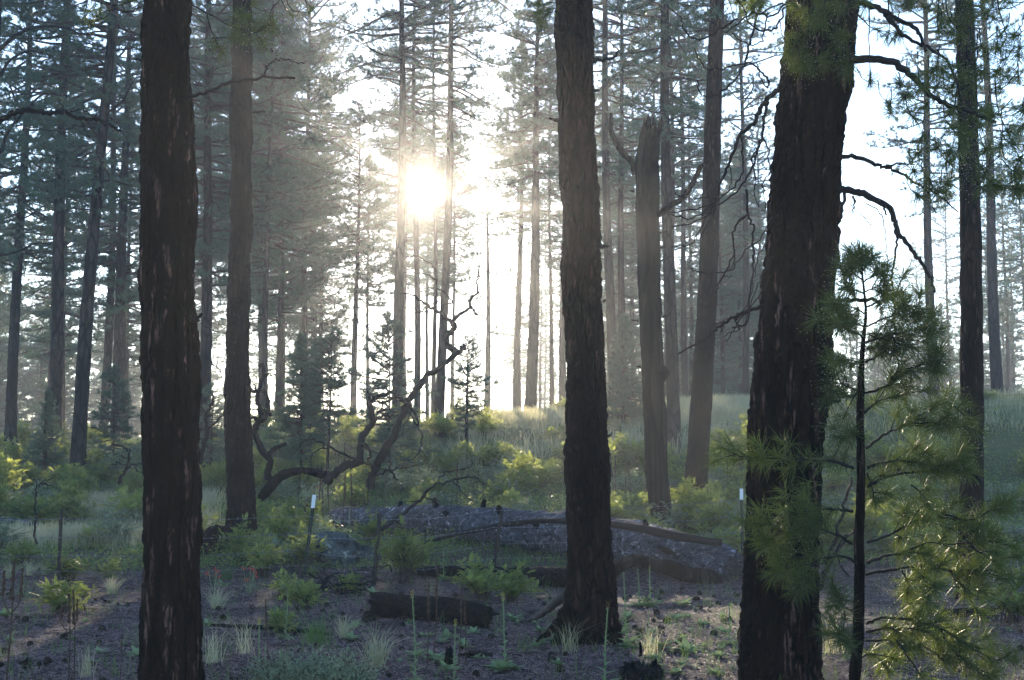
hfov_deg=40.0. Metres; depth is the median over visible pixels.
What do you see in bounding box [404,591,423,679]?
mullein plant
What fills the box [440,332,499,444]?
pine sapling
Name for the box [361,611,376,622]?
rock
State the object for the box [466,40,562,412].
pine tree
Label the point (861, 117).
sky
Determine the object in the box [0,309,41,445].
pine tree
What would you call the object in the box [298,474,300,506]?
seed stalk
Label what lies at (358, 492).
locust shrub
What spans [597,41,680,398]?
pine tree
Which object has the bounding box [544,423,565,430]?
locust shrub
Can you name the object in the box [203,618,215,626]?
mullein plant
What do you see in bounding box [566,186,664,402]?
pine tree
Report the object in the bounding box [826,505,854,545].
locust shrub
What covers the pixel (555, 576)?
fallen log
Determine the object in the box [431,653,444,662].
mullein plant
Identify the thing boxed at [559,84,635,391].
pine tree
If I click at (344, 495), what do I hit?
seed stalk
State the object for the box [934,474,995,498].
locust shrub
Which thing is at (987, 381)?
pine tree
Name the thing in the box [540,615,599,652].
grass clump
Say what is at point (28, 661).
pine cone
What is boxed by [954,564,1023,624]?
locust shrub
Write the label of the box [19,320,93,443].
pine tree
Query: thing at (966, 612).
fallen log
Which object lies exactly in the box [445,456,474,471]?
locust shrub
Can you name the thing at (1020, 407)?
grass
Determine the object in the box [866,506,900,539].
locust shrub
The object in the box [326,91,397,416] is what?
pine tree
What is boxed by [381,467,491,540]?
dead branch
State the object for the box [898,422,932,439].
locust shrub
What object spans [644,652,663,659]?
mullein plant
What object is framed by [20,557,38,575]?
grass clump
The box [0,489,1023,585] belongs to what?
barbed wire fence
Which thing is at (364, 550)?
rock
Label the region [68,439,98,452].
locust shrub
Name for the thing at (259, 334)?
pine tree
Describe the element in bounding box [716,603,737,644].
mullein plant
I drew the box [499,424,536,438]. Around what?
locust shrub
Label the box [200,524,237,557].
rock
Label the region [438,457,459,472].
locust shrub
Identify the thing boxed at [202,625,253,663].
grass clump
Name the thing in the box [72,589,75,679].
seed stalk
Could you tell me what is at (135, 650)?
mullein plant
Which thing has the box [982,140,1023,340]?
pine tree
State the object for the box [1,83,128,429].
pine tree
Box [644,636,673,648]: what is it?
mullein plant
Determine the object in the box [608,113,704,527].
dead snag
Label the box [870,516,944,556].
locust shrub
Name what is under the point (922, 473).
locust shrub
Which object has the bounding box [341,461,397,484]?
locust shrub
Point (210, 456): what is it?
pine sapling
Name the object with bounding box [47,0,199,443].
pine tree
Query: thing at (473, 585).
locust shrub
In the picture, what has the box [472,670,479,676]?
pine cone
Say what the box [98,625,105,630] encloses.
pine cone
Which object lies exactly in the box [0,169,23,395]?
pine tree
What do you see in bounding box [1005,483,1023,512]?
locust shrub
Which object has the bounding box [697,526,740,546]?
locust shrub
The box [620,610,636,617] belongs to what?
mullein plant
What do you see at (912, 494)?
locust shrub
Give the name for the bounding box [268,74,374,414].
pine tree
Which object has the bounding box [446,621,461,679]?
mullein plant
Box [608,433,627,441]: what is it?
locust shrub
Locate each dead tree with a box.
[33,478,53,543]
[108,443,142,483]
[200,326,225,464]
[251,363,286,480]
[298,390,409,485]
[365,255,483,489]
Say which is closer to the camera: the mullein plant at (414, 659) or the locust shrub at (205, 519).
the mullein plant at (414, 659)
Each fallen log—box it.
[0,517,40,527]
[326,498,743,578]
[413,566,566,586]
[924,607,1000,616]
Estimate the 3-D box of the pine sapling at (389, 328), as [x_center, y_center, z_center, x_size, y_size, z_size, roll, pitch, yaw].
[-2.868,1.477,33.849,2.629,4.700,2.103,-4,-7,39]
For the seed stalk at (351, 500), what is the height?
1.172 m
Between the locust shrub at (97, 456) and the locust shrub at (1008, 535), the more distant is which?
the locust shrub at (97, 456)
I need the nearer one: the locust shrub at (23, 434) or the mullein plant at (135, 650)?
the mullein plant at (135, 650)
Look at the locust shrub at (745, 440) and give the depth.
36.16 m
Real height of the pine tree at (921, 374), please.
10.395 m
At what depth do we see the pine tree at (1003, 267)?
66.11 m
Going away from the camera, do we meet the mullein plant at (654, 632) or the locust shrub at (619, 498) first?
the mullein plant at (654, 632)
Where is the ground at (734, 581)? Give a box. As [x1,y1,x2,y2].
[0,393,1023,679]
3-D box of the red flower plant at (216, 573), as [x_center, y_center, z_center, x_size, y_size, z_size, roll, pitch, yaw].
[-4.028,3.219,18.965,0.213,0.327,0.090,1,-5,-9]
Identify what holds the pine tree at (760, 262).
on the ground at (734, 581)
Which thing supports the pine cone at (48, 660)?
on the ground at (734, 581)
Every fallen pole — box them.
[203,624,333,634]
[421,518,722,545]
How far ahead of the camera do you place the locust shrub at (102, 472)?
35.92 m
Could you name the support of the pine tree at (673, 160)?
on the ground at (734, 581)
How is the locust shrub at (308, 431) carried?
on the ground at (734, 581)
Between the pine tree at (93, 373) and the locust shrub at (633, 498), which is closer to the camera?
the locust shrub at (633, 498)
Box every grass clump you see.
[0,559,31,577]
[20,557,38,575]
[64,643,102,676]
[101,575,134,593]
[201,581,255,608]
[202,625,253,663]
[206,567,238,579]
[222,611,271,653]
[259,603,300,621]
[279,611,343,645]
[297,561,322,576]
[331,609,358,638]
[348,620,409,667]
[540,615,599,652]
[620,619,678,656]
[821,615,895,653]
[889,565,911,593]
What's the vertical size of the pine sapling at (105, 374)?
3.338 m
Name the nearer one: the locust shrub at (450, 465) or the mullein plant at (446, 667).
the mullein plant at (446, 667)
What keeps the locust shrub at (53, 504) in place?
on the ground at (734, 581)
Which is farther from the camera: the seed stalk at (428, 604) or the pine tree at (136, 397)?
the pine tree at (136, 397)
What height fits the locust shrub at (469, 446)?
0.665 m
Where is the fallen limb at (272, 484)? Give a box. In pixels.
[258,467,330,501]
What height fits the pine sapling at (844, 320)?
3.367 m
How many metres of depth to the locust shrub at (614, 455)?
34.46 m
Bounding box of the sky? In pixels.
[0,0,1023,427]
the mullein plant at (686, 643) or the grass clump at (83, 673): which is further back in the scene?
the mullein plant at (686, 643)
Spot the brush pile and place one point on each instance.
(327, 578)
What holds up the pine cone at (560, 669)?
on the ground at (734, 581)
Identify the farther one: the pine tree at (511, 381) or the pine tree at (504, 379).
the pine tree at (504, 379)
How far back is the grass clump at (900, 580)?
18.70 m
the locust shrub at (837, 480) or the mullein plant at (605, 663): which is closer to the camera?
the mullein plant at (605, 663)
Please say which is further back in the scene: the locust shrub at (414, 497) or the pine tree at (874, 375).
the pine tree at (874, 375)
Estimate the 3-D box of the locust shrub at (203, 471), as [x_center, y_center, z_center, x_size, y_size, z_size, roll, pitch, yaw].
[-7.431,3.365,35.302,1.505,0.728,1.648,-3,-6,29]
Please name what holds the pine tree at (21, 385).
on the ground at (734, 581)
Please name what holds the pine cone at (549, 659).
on the ground at (734, 581)
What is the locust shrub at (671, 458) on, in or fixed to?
on the ground at (734, 581)
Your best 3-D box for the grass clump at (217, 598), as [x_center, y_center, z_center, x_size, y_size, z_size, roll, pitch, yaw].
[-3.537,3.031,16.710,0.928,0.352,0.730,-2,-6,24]
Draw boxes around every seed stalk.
[0,560,23,679]
[59,594,78,679]
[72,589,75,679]
[120,634,122,676]
[265,599,268,666]
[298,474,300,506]
[319,467,321,503]
[327,485,328,504]
[343,473,345,529]
[351,474,352,533]
[426,583,429,666]
[433,564,438,659]
[458,583,462,668]
[464,597,465,665]
[610,453,613,501]
[628,459,630,496]
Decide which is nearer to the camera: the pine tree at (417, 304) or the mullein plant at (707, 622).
the mullein plant at (707, 622)
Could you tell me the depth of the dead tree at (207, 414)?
25.95 m
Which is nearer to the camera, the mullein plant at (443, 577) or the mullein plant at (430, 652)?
the mullein plant at (430, 652)
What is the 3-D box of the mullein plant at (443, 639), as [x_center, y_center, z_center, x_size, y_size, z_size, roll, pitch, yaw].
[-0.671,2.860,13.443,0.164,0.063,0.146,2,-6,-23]
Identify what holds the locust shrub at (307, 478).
on the ground at (734, 581)
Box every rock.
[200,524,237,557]
[293,531,361,565]
[358,545,381,559]
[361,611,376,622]
[364,645,378,652]
[457,650,492,657]
[910,571,950,587]
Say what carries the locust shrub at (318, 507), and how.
on the ground at (734, 581)
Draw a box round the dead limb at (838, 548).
[819,477,867,590]
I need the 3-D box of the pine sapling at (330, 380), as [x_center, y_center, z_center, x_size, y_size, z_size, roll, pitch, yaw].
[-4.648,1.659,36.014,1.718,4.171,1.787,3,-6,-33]
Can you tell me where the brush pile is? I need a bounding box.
[272,561,392,595]
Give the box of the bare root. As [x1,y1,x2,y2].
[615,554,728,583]
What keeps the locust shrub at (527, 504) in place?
on the ground at (734, 581)
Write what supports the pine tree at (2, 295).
on the ground at (734, 581)
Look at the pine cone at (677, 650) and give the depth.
12.47 m
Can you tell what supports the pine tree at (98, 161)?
on the ground at (734, 581)
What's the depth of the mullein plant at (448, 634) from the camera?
13.71 m
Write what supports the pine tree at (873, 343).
on the ground at (734, 581)
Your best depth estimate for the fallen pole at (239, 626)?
14.51 m
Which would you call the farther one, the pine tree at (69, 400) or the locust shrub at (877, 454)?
the pine tree at (69, 400)
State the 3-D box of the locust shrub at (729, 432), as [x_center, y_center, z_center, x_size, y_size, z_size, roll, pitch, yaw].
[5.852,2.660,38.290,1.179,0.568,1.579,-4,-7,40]
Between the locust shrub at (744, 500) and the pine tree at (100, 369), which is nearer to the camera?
the locust shrub at (744, 500)
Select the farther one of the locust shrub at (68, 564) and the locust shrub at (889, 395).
the locust shrub at (889, 395)
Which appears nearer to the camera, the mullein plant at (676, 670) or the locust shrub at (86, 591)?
the mullein plant at (676, 670)
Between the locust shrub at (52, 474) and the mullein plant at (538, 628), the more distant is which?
the locust shrub at (52, 474)
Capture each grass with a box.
[0,393,1023,572]
[0,483,226,551]
[432,392,749,466]
[825,385,1023,443]
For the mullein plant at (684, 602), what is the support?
on the ground at (734, 581)
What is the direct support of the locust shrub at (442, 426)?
on the ground at (734, 581)
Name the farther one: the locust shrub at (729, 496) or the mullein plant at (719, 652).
the locust shrub at (729, 496)
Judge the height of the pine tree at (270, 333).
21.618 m
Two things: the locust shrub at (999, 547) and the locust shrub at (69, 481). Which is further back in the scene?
the locust shrub at (69, 481)
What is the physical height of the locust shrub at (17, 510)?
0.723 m
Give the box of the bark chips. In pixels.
[2,583,1023,679]
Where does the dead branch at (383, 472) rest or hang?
attached to the dead tree at (337, 471)
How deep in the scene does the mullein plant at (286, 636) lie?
13.76 m
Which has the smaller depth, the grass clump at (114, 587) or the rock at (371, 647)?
the rock at (371, 647)
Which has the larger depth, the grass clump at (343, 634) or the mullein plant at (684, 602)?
the mullein plant at (684, 602)
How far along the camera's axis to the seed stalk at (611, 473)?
28.86 m
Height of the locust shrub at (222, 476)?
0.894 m
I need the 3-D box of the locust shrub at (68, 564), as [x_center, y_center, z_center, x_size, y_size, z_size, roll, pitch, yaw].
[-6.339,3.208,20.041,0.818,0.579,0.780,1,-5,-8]
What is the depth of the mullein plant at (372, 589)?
18.42 m
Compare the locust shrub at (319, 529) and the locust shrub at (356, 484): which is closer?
the locust shrub at (319, 529)
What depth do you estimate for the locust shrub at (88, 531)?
24.99 m
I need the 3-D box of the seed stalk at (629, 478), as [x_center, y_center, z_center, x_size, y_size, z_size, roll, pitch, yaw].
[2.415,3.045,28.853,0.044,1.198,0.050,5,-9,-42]
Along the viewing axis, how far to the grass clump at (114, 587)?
18.52 m
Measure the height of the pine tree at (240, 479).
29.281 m
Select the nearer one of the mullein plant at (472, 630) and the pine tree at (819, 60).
the pine tree at (819, 60)
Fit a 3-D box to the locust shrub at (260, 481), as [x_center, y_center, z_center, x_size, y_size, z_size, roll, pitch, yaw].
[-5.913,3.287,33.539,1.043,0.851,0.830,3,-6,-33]
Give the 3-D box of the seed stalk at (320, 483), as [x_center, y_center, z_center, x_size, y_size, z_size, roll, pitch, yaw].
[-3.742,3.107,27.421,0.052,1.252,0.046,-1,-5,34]
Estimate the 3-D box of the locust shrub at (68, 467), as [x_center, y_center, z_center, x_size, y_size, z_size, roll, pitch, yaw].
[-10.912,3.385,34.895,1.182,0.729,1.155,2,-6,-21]
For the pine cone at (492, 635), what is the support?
on the ground at (734, 581)
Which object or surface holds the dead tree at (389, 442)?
on the ground at (734, 581)
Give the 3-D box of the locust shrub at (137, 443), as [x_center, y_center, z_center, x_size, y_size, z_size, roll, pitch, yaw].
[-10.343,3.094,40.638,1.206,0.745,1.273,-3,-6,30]
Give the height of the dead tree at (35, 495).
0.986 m
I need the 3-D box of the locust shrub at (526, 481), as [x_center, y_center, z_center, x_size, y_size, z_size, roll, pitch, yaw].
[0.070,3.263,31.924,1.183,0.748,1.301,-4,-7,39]
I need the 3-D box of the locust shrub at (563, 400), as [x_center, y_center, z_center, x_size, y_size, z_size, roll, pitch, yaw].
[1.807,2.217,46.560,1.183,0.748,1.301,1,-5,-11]
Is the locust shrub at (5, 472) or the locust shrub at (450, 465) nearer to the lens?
the locust shrub at (5, 472)
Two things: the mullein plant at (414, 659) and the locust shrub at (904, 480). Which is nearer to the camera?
the mullein plant at (414, 659)
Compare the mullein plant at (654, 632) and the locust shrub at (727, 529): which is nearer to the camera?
the mullein plant at (654, 632)
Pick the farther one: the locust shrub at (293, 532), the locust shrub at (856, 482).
the locust shrub at (856, 482)
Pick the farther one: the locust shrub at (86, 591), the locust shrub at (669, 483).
the locust shrub at (669, 483)
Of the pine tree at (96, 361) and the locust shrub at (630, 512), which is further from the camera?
the pine tree at (96, 361)
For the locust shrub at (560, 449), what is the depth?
36.98 m
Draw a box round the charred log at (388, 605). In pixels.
[363,591,499,628]
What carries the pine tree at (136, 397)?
on the ground at (734, 581)
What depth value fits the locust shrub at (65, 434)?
46.21 m
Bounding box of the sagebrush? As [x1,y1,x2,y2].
[239,643,387,679]
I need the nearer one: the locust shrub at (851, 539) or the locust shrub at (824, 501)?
the locust shrub at (851, 539)
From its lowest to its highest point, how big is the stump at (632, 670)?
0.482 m
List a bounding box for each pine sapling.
[21,387,69,474]
[87,363,139,469]
[199,382,224,466]
[262,332,331,466]
[292,335,348,452]
[296,326,360,470]
[343,306,442,487]
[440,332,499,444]
[604,312,642,428]
[696,230,1023,679]
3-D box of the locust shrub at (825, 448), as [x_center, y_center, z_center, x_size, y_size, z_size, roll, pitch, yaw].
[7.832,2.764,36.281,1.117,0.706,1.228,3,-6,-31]
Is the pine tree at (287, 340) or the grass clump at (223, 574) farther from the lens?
the pine tree at (287, 340)
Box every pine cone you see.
[22,616,28,621]
[22,663,30,669]
[23,657,32,664]
[43,657,51,664]
[60,633,68,639]
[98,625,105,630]
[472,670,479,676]
[488,632,495,638]
[547,656,555,662]
[557,665,565,672]
[674,648,682,654]
[710,629,717,635]
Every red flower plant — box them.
[205,567,220,589]
[241,566,256,592]
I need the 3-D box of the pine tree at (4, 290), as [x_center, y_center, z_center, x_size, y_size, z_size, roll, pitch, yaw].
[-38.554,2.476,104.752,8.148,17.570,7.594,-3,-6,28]
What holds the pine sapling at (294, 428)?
on the ground at (734, 581)
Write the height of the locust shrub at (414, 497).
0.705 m
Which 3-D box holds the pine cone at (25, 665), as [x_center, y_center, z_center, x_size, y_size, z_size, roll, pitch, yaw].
[-4.003,2.699,11.595,0.069,0.074,0.069,2,-5,-17]
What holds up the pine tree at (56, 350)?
on the ground at (734, 581)
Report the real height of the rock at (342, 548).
0.640 m
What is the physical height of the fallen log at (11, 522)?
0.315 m
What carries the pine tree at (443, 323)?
on the ground at (734, 581)
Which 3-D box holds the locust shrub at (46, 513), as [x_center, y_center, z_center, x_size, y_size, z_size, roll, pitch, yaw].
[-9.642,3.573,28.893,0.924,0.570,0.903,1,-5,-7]
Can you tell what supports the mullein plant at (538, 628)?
on the ground at (734, 581)
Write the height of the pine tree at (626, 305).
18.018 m
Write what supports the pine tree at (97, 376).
on the ground at (734, 581)
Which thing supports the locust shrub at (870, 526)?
on the ground at (734, 581)
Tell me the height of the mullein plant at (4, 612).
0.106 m
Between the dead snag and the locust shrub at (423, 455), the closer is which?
the dead snag
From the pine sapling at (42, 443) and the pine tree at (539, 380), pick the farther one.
the pine tree at (539, 380)
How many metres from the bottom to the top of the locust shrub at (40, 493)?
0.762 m
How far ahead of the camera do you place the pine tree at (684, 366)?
60.52 m
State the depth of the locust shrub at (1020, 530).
24.72 m
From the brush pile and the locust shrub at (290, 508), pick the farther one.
the locust shrub at (290, 508)
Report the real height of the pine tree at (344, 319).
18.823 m
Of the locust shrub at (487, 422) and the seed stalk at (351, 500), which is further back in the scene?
the locust shrub at (487, 422)
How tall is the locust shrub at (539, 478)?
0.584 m
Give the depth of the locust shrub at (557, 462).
34.88 m
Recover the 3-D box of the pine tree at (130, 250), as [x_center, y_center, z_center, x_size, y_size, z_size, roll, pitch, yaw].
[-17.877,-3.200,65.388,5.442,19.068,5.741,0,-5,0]
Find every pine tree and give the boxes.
[0,0,89,257]
[0,0,117,450]
[0,0,140,460]
[0,0,230,469]
[0,5,52,258]
[0,87,107,387]
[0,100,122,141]
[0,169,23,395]
[0,170,30,384]
[0,181,31,410]
[0,274,43,432]
[0,278,39,425]
[0,289,36,434]
[0,305,32,415]
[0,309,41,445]
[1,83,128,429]
[1,286,75,437]
[18,323,95,445]
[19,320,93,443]
[21,286,47,415]
[22,315,99,449]
[23,298,72,416]
[34,280,110,434]
[37,0,202,443]
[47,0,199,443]
[70,76,140,434]
[71,277,141,439]
[74,0,322,679]
[88,229,142,441]
[88,312,131,424]
[88,323,141,442]
[88,324,141,436]
[118,0,309,450]
[129,368,141,439]
[136,1,259,345]
[138,1,257,353]
[192,0,312,313]
[192,0,333,402]
[196,0,353,427]
[196,285,226,424]
[202,0,359,418]
[211,270,275,404]
[212,0,343,424]
[213,385,223,428]
[216,111,297,375]
[222,0,265,550]
[252,0,393,388]
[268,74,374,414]
[268,224,353,394]
[269,123,363,380]
[285,389,297,419]
[316,0,488,413]
[322,0,491,420]
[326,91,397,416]
[330,152,410,408]
[358,0,514,419]
[360,102,460,397]
[366,0,531,417]
[389,139,472,419]
[411,122,500,409]
[455,179,516,409]
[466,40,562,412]
[487,0,600,408]
[491,282,514,409]
[494,232,546,408]
[495,276,528,392]
[503,35,598,408]
[505,337,526,410]
[513,278,548,399]
[518,0,622,646]
[522,217,559,406]
[522,280,558,407]
[527,0,674,399]
[528,103,565,402]
[537,358,558,404]
[539,95,618,304]
[542,371,558,406]
[543,0,702,399]
[545,285,566,391]
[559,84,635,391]
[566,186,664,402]
[593,0,741,256]
[594,0,764,448]
[595,0,707,289]
[595,81,663,340]
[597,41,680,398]
[600,161,662,368]
[604,208,663,365]
[623,0,761,398]
[627,249,689,400]
[659,0,747,496]
[659,71,731,395]
[662,0,1023,679]
[662,286,717,397]
[663,264,719,356]
[674,52,742,320]
[676,275,720,394]
[678,174,759,394]
[678,208,758,397]
[678,242,758,397]
[682,0,783,397]
[687,149,766,394]
[687,162,764,393]
[715,133,767,393]
[716,165,765,358]
[720,84,774,335]
[834,307,884,396]
[836,335,873,397]
[855,353,893,394]
[858,0,1011,398]
[864,347,889,395]
[865,308,899,382]
[865,341,881,390]
[879,322,926,399]
[893,241,944,398]
[894,0,1023,394]
[910,172,983,389]
[911,334,928,396]
[913,305,959,398]
[940,345,959,396]
[941,272,1005,397]
[947,247,1023,397]
[954,0,986,599]
[956,145,1021,390]
[981,141,1023,393]
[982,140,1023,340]
[984,295,1023,388]
[985,296,1023,393]
[996,214,1023,392]
[997,112,1023,312]
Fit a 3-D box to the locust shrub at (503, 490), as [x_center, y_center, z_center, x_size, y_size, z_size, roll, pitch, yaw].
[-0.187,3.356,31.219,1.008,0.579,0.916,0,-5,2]
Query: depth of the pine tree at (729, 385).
73.04 m
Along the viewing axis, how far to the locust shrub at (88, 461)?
38.47 m
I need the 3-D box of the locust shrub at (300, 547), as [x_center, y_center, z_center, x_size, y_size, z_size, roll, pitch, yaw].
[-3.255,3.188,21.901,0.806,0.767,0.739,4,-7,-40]
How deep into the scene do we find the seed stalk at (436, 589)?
12.14 m
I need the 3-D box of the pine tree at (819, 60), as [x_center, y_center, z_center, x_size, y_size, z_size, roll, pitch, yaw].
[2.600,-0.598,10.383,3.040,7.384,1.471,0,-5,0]
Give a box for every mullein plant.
[0,608,16,615]
[91,646,106,652]
[127,645,138,656]
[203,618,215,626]
[255,619,262,673]
[275,589,294,639]
[345,631,359,639]
[347,619,363,625]
[362,586,379,593]
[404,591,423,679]
[404,648,426,657]
[423,649,444,658]
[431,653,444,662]
[436,637,450,642]
[437,628,458,638]
[437,659,461,670]
[439,551,451,580]
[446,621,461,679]
[456,637,469,643]
[458,640,472,647]
[467,626,480,633]
[482,659,517,671]
[493,592,516,668]
[504,612,520,620]
[533,638,549,644]
[535,625,546,631]
[550,657,565,664]
[597,602,620,679]
[617,572,637,648]
[619,634,640,643]
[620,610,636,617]
[627,569,647,606]
[641,611,653,648]
[643,565,660,606]
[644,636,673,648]
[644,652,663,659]
[646,628,658,634]
[664,664,685,673]
[667,612,687,619]
[668,637,704,653]
[672,658,688,665]
[674,597,692,605]
[674,633,688,638]
[696,642,710,646]
[697,619,713,625]
[704,665,726,674]
[709,650,726,656]
[713,625,727,631]
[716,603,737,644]
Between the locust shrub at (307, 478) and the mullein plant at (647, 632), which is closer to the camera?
the mullein plant at (647, 632)
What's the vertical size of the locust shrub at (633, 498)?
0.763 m
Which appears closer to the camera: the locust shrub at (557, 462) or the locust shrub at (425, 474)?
the locust shrub at (425, 474)
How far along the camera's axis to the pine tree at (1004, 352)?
98.15 m
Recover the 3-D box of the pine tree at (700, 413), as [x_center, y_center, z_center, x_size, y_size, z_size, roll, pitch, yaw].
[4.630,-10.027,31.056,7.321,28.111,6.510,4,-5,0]
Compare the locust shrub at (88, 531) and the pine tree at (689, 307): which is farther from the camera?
the pine tree at (689, 307)
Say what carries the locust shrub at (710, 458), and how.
on the ground at (734, 581)
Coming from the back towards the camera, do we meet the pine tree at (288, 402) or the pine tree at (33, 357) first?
the pine tree at (33, 357)
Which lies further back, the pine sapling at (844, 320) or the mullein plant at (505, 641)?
the mullein plant at (505, 641)
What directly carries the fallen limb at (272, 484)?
on the ground at (734, 581)
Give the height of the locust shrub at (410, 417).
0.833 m
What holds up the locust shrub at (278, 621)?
on the ground at (734, 581)
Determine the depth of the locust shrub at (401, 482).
32.30 m
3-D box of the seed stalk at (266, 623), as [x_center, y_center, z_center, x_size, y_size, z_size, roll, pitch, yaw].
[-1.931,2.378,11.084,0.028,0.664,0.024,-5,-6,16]
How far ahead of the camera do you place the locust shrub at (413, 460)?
36.80 m
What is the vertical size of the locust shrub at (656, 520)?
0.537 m
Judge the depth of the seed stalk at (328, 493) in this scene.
27.20 m
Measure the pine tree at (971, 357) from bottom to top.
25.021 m
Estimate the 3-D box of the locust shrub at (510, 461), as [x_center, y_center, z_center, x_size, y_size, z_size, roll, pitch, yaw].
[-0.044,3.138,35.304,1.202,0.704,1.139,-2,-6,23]
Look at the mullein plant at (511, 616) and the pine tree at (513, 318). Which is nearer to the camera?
the mullein plant at (511, 616)
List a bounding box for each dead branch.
[377,455,423,480]
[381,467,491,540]
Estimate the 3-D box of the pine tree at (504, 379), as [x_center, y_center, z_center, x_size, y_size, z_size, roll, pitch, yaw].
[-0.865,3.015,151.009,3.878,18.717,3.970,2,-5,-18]
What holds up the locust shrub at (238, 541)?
on the ground at (734, 581)
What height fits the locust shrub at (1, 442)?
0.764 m
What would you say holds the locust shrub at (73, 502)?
on the ground at (734, 581)
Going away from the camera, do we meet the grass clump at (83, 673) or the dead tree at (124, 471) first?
the grass clump at (83, 673)
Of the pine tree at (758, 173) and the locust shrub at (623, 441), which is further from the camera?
the pine tree at (758, 173)
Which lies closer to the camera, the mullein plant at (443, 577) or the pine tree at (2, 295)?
the mullein plant at (443, 577)
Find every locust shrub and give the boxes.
[0,433,8,453]
[0,435,30,466]
[0,450,32,495]
[0,475,26,516]
[0,520,36,549]
[0,537,41,565]
[1,417,38,447]
[1,493,71,520]
[2,458,47,488]
[7,479,54,501]
[11,495,75,521]
[25,502,65,524]
[31,574,90,613]
[33,431,70,461]
[39,545,97,582]
[43,463,92,484]
[46,474,89,498]
[47,463,92,483]
[48,492,96,521]
[52,460,91,473]
[52,464,90,489]
[53,479,93,501]
[62,420,71,441]
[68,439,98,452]
[68,448,97,469]
[73,522,110,544]
[73,583,101,596]
[77,470,103,494]
[81,507,142,546]
[84,447,110,478]
[87,426,109,448]
[88,462,119,481]
[89,448,141,479]
[91,557,126,578]
[98,485,142,514]
[100,506,142,523]
[112,468,143,494]
[131,437,140,450]
[132,542,143,557]
[200,460,225,486]
[201,498,220,529]
[202,459,226,492]
[213,433,224,452]
[213,512,264,564]
[219,499,279,526]
[223,535,296,564]
[239,528,287,576]
[251,407,277,426]
[253,447,277,467]
[253,506,302,546]
[254,461,274,489]
[254,465,272,486]
[255,486,280,497]
[259,526,316,547]
[259,567,314,599]
[261,479,315,498]
[263,606,299,632]
[265,496,302,531]
[276,578,331,609]
[278,482,334,511]
[282,520,330,567]
[285,464,319,486]
[286,499,338,534]
[294,514,362,538]
[304,443,334,469]
[307,427,325,445]
[321,439,340,454]
[326,439,355,457]
[330,483,375,507]
[331,415,368,450]
[332,469,367,492]
[332,571,364,593]
[337,477,376,496]
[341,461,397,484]
[344,415,366,427]
[346,424,382,452]
[351,507,387,543]
[364,448,376,463]
[371,514,443,583]
[376,463,422,494]
[382,402,422,423]
[397,449,423,469]
[404,488,429,504]
[409,444,440,463]
[410,475,454,497]
[411,412,463,437]
[413,465,455,489]
[417,440,440,450]
[417,490,459,505]
[425,449,463,471]
[432,474,466,494]
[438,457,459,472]
[442,551,513,600]
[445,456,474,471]
[446,439,479,460]
[447,399,471,415]
[466,440,519,467]
[469,406,504,438]
[472,462,512,477]
[474,560,548,603]
[481,469,508,484]
[483,479,521,501]
[487,453,533,469]
[487,470,540,494]
[490,487,536,508]
[491,477,537,496]
[493,449,542,494]
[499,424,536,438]
[502,496,536,509]
[510,454,539,472]
[515,458,563,486]
[531,467,551,485]
[533,423,565,443]
[538,457,563,474]
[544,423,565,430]
[548,441,564,456]
[552,396,565,409]
[562,446,623,462]
[608,432,633,462]
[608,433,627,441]
[608,440,632,462]
[609,444,623,467]
[610,469,645,496]
[610,489,640,518]
[610,490,629,507]
[610,494,623,516]
[618,491,648,512]
[625,441,683,463]
[625,507,648,518]
[626,439,680,466]
[626,491,649,512]
[627,507,650,522]
[634,516,680,531]
[639,477,682,489]
[640,499,701,530]
[644,470,681,490]
[670,476,701,530]
[680,440,722,466]
[681,479,735,530]
[686,496,739,535]
[692,495,745,532]
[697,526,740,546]
[702,524,744,549]
[708,479,730,493]
[709,427,729,446]
[709,467,730,486]
[709,479,744,526]
[710,428,741,444]
[720,448,745,466]
[726,420,747,452]
[727,411,747,445]
[731,495,746,518]
[736,460,746,485]
[820,515,842,542]
[821,490,833,507]
[822,463,853,490]
[823,439,838,456]
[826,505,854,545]
[829,437,865,457]
[829,486,884,507]
[834,527,876,551]
[835,491,887,545]
[838,430,877,445]
[845,395,883,414]
[848,438,914,470]
[848,476,877,490]
[864,499,940,537]
[864,530,920,552]
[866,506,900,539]
[868,479,944,510]
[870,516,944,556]
[871,384,909,401]
[881,471,941,502]
[892,449,934,471]
[895,426,945,457]
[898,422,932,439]
[903,455,941,485]
[919,622,970,645]
[931,434,951,460]
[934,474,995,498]
[944,433,991,455]
[946,481,1018,503]
[952,516,1013,541]
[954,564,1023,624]
[984,389,1003,400]
[985,535,1011,560]
[992,520,1023,540]
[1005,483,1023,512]
[1008,457,1023,474]
[1012,448,1023,464]
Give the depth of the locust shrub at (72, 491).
31.34 m
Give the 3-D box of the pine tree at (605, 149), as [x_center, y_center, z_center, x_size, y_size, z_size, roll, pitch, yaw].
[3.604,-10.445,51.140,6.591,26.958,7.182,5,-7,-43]
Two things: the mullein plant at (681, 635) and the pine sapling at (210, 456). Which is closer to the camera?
the mullein plant at (681, 635)
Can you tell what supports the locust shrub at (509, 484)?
on the ground at (734, 581)
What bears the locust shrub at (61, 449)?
on the ground at (734, 581)
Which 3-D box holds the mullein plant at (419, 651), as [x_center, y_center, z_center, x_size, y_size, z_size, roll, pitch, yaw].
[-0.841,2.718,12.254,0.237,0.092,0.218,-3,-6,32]
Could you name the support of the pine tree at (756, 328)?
on the ground at (734, 581)
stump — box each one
[444,646,452,664]
[617,642,664,679]

